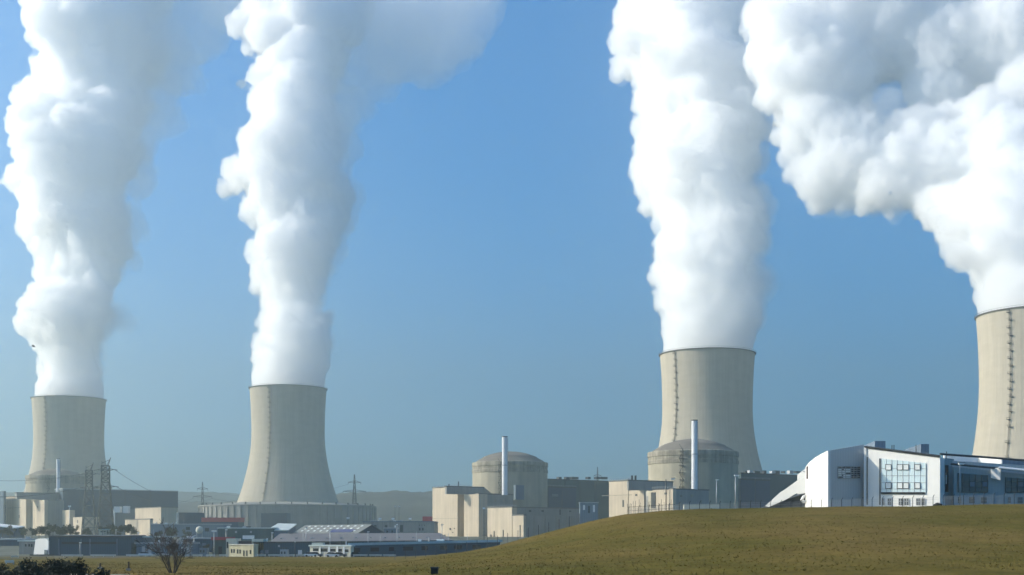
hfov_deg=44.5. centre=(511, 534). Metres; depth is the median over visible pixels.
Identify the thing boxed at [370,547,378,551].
window
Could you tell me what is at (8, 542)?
dark warehouse
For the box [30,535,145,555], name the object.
storage shed
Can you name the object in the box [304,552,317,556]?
parked car
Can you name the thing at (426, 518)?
red container
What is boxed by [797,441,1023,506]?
modern building
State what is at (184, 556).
road
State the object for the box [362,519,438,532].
grey hall
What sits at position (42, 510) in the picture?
auxiliary building
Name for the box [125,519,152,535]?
concrete block
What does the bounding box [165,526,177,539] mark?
tree
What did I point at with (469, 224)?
sky
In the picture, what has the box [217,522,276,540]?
blue hall
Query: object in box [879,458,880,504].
slot window
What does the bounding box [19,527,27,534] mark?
tree
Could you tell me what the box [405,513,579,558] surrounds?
post fence
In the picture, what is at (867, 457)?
slot window
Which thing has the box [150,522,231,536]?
switch house
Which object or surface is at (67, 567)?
evergreen shrub
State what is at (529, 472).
reactor dome
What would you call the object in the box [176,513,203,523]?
dark annex
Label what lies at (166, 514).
concrete block
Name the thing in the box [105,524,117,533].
tree
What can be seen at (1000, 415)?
cooling tower
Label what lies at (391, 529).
grey annex
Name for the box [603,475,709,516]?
auxiliary building
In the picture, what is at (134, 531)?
tree
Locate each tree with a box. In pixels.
[3,525,16,535]
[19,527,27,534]
[28,528,37,535]
[35,525,45,534]
[38,523,51,535]
[48,524,56,532]
[55,528,65,534]
[63,524,73,533]
[68,525,79,534]
[82,528,92,534]
[98,526,108,534]
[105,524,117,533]
[112,529,122,534]
[116,524,131,532]
[125,526,138,534]
[132,519,194,572]
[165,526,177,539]
[182,528,191,537]
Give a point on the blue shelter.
(588, 511)
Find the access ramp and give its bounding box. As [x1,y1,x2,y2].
[763,477,805,507]
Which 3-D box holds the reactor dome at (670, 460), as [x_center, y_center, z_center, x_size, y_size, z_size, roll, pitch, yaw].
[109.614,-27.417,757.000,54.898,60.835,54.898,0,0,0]
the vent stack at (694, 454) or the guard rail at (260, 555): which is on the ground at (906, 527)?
the guard rail at (260, 555)
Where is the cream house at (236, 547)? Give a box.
[226,535,265,556]
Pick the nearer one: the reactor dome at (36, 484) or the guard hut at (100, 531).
the guard hut at (100, 531)
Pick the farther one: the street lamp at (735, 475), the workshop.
the workshop
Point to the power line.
(41, 494)
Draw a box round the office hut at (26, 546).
[17,540,34,553]
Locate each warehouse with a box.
[0,536,35,545]
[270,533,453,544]
[293,524,384,532]
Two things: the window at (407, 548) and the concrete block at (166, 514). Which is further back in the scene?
the concrete block at (166, 514)
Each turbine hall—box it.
[54,488,178,534]
[513,477,608,518]
[738,470,800,507]
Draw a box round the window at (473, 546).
[472,545,480,548]
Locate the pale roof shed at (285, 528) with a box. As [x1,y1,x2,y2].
[272,523,296,537]
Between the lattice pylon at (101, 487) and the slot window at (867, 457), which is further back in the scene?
the lattice pylon at (101, 487)
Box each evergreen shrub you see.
[0,563,68,574]
[6,556,110,574]
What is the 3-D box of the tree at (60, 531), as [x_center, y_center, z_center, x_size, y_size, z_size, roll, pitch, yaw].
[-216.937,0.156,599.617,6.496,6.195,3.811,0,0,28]
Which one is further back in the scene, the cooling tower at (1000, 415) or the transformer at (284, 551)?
the cooling tower at (1000, 415)
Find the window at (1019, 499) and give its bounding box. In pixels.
[1017,497,1022,502]
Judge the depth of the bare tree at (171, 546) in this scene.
95.77 m
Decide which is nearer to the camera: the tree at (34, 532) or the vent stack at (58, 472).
the tree at (34, 532)
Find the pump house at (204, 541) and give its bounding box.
[180,536,211,551]
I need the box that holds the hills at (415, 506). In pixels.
[178,490,631,520]
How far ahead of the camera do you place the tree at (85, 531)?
660.02 m
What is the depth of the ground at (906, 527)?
101.26 m
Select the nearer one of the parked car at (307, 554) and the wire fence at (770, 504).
the wire fence at (770, 504)
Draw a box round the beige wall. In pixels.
[683,505,718,509]
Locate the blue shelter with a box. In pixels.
[578,502,598,523]
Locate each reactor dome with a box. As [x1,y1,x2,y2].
[25,469,86,500]
[472,451,547,506]
[647,439,738,511]
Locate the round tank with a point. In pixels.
(199, 529)
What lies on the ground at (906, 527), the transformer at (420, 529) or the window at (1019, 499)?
the transformer at (420, 529)
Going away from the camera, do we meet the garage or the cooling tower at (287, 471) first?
the garage
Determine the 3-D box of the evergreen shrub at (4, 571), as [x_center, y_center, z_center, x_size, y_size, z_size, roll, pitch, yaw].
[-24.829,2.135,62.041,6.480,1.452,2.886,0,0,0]
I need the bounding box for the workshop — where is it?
[142,529,173,541]
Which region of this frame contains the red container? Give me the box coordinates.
[422,517,431,520]
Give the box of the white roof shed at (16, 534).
[0,524,24,537]
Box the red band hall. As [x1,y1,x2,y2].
[201,516,244,526]
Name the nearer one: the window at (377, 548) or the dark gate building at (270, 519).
the window at (377, 548)
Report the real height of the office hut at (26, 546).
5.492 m
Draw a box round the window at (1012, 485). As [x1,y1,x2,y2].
[1005,477,1023,492]
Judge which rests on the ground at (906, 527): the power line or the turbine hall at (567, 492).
the turbine hall at (567, 492)
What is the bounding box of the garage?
[134,539,199,554]
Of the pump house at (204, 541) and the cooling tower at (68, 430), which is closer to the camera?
the pump house at (204, 541)
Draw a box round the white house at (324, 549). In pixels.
[309,541,354,556]
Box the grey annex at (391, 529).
[383,525,398,532]
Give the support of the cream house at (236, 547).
on the ground at (906, 527)
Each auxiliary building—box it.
[0,491,99,534]
[432,481,578,536]
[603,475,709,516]
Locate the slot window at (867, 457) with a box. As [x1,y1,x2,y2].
[867,457,867,503]
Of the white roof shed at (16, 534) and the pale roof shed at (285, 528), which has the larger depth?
the white roof shed at (16, 534)
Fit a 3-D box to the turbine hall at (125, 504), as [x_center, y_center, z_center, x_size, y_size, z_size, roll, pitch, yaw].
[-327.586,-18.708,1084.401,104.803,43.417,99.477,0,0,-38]
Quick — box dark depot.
[252,538,315,555]
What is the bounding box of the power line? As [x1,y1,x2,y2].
[11,488,77,496]
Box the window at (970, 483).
[957,473,987,492]
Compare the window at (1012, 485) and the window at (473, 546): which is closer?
the window at (1012, 485)
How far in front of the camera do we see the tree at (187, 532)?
578.80 m
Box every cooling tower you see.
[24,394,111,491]
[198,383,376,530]
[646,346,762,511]
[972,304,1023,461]
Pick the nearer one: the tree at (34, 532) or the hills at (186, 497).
the tree at (34, 532)
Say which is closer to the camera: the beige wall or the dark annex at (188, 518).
the beige wall
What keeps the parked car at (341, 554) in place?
on the ground at (906, 527)
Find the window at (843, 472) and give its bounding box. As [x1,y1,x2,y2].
[837,466,860,478]
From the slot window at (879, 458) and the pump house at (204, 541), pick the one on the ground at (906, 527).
the pump house at (204, 541)
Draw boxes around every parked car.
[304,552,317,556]
[325,552,338,556]
[336,552,346,556]
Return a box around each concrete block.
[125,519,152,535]
[135,507,177,523]
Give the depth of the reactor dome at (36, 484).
1106.31 m
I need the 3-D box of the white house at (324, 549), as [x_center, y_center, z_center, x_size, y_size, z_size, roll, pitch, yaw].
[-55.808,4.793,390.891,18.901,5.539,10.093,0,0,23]
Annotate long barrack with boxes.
[348,531,502,555]
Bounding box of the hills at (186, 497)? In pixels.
[6,492,239,502]
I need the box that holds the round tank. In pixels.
[196,526,202,533]
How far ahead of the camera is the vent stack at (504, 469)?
848.34 m
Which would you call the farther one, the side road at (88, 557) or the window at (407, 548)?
the window at (407, 548)
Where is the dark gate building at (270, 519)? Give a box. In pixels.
[261,513,290,526]
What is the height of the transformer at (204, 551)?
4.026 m
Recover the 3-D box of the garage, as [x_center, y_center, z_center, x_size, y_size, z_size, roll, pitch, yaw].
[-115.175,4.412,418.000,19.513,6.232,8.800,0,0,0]
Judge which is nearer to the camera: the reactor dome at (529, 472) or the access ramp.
the access ramp
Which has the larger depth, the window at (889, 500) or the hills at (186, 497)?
the hills at (186, 497)
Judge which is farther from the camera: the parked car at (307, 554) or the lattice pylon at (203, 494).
the lattice pylon at (203, 494)
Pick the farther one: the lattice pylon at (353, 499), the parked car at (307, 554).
the lattice pylon at (353, 499)
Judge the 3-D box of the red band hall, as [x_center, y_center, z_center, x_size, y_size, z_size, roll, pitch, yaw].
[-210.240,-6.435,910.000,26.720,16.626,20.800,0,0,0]
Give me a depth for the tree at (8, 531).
639.06 m
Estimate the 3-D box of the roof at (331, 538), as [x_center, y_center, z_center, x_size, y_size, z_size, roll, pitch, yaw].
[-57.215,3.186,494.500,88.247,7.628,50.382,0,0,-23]
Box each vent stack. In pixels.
[56,458,60,491]
[502,436,507,494]
[691,420,697,488]
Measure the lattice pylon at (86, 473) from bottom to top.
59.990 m
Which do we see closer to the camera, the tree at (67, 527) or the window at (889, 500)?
the window at (889, 500)
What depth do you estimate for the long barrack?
413.12 m
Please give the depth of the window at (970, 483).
246.84 m
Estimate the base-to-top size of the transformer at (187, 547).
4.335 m
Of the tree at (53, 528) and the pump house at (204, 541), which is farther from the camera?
the tree at (53, 528)
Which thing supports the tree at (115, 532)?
on the ground at (906, 527)
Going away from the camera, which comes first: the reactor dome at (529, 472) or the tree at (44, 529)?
the tree at (44, 529)
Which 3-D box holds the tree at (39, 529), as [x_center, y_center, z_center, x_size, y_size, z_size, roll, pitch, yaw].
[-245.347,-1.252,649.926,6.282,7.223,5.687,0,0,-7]
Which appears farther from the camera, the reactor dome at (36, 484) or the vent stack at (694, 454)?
the reactor dome at (36, 484)
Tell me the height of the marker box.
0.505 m
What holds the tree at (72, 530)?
on the ground at (906, 527)
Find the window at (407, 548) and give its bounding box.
[403,547,412,550]
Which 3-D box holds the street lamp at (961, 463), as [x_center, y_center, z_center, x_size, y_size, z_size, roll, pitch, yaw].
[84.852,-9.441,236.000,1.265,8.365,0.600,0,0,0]
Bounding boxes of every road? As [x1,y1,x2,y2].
[0,556,404,556]
[52,557,114,557]
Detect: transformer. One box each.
[181,545,190,555]
[199,546,208,555]
[280,547,288,555]
[418,524,424,532]
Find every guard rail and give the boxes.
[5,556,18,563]
[61,554,395,556]
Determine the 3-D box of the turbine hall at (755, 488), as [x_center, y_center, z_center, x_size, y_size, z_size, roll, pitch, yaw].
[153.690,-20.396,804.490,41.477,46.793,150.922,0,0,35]
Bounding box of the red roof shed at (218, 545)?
[211,537,234,553]
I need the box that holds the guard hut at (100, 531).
[98,529,110,534]
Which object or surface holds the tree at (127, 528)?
on the ground at (906, 527)
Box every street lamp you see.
[734,474,739,508]
[958,462,964,504]
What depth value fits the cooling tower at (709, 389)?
1036.21 m
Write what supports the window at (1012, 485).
in the modern building at (877, 470)
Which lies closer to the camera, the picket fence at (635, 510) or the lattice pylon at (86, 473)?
the picket fence at (635, 510)
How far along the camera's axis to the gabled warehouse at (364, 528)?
578.51 m
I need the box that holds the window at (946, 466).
[945,465,948,491]
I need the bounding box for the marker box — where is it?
[430,567,438,573]
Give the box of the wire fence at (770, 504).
[628,492,1016,513]
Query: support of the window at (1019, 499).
in the modern building at (877, 470)
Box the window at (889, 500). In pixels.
[887,498,891,504]
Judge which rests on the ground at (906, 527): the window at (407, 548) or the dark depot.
the dark depot
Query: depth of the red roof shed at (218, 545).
430.00 m
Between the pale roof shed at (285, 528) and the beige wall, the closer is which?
the beige wall
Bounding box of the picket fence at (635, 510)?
[627,499,674,513]
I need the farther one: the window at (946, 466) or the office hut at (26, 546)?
the office hut at (26, 546)
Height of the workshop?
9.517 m
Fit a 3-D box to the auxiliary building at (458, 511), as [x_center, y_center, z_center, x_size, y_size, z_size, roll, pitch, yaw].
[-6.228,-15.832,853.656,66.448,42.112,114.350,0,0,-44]
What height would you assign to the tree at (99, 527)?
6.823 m
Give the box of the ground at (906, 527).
[0,504,1023,574]
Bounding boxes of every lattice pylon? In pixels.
[78,463,99,534]
[92,457,116,534]
[193,482,211,503]
[343,474,365,503]
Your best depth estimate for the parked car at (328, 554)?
380.15 m
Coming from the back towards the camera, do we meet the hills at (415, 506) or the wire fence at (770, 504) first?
the hills at (415, 506)
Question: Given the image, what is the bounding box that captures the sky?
[0,0,1023,494]

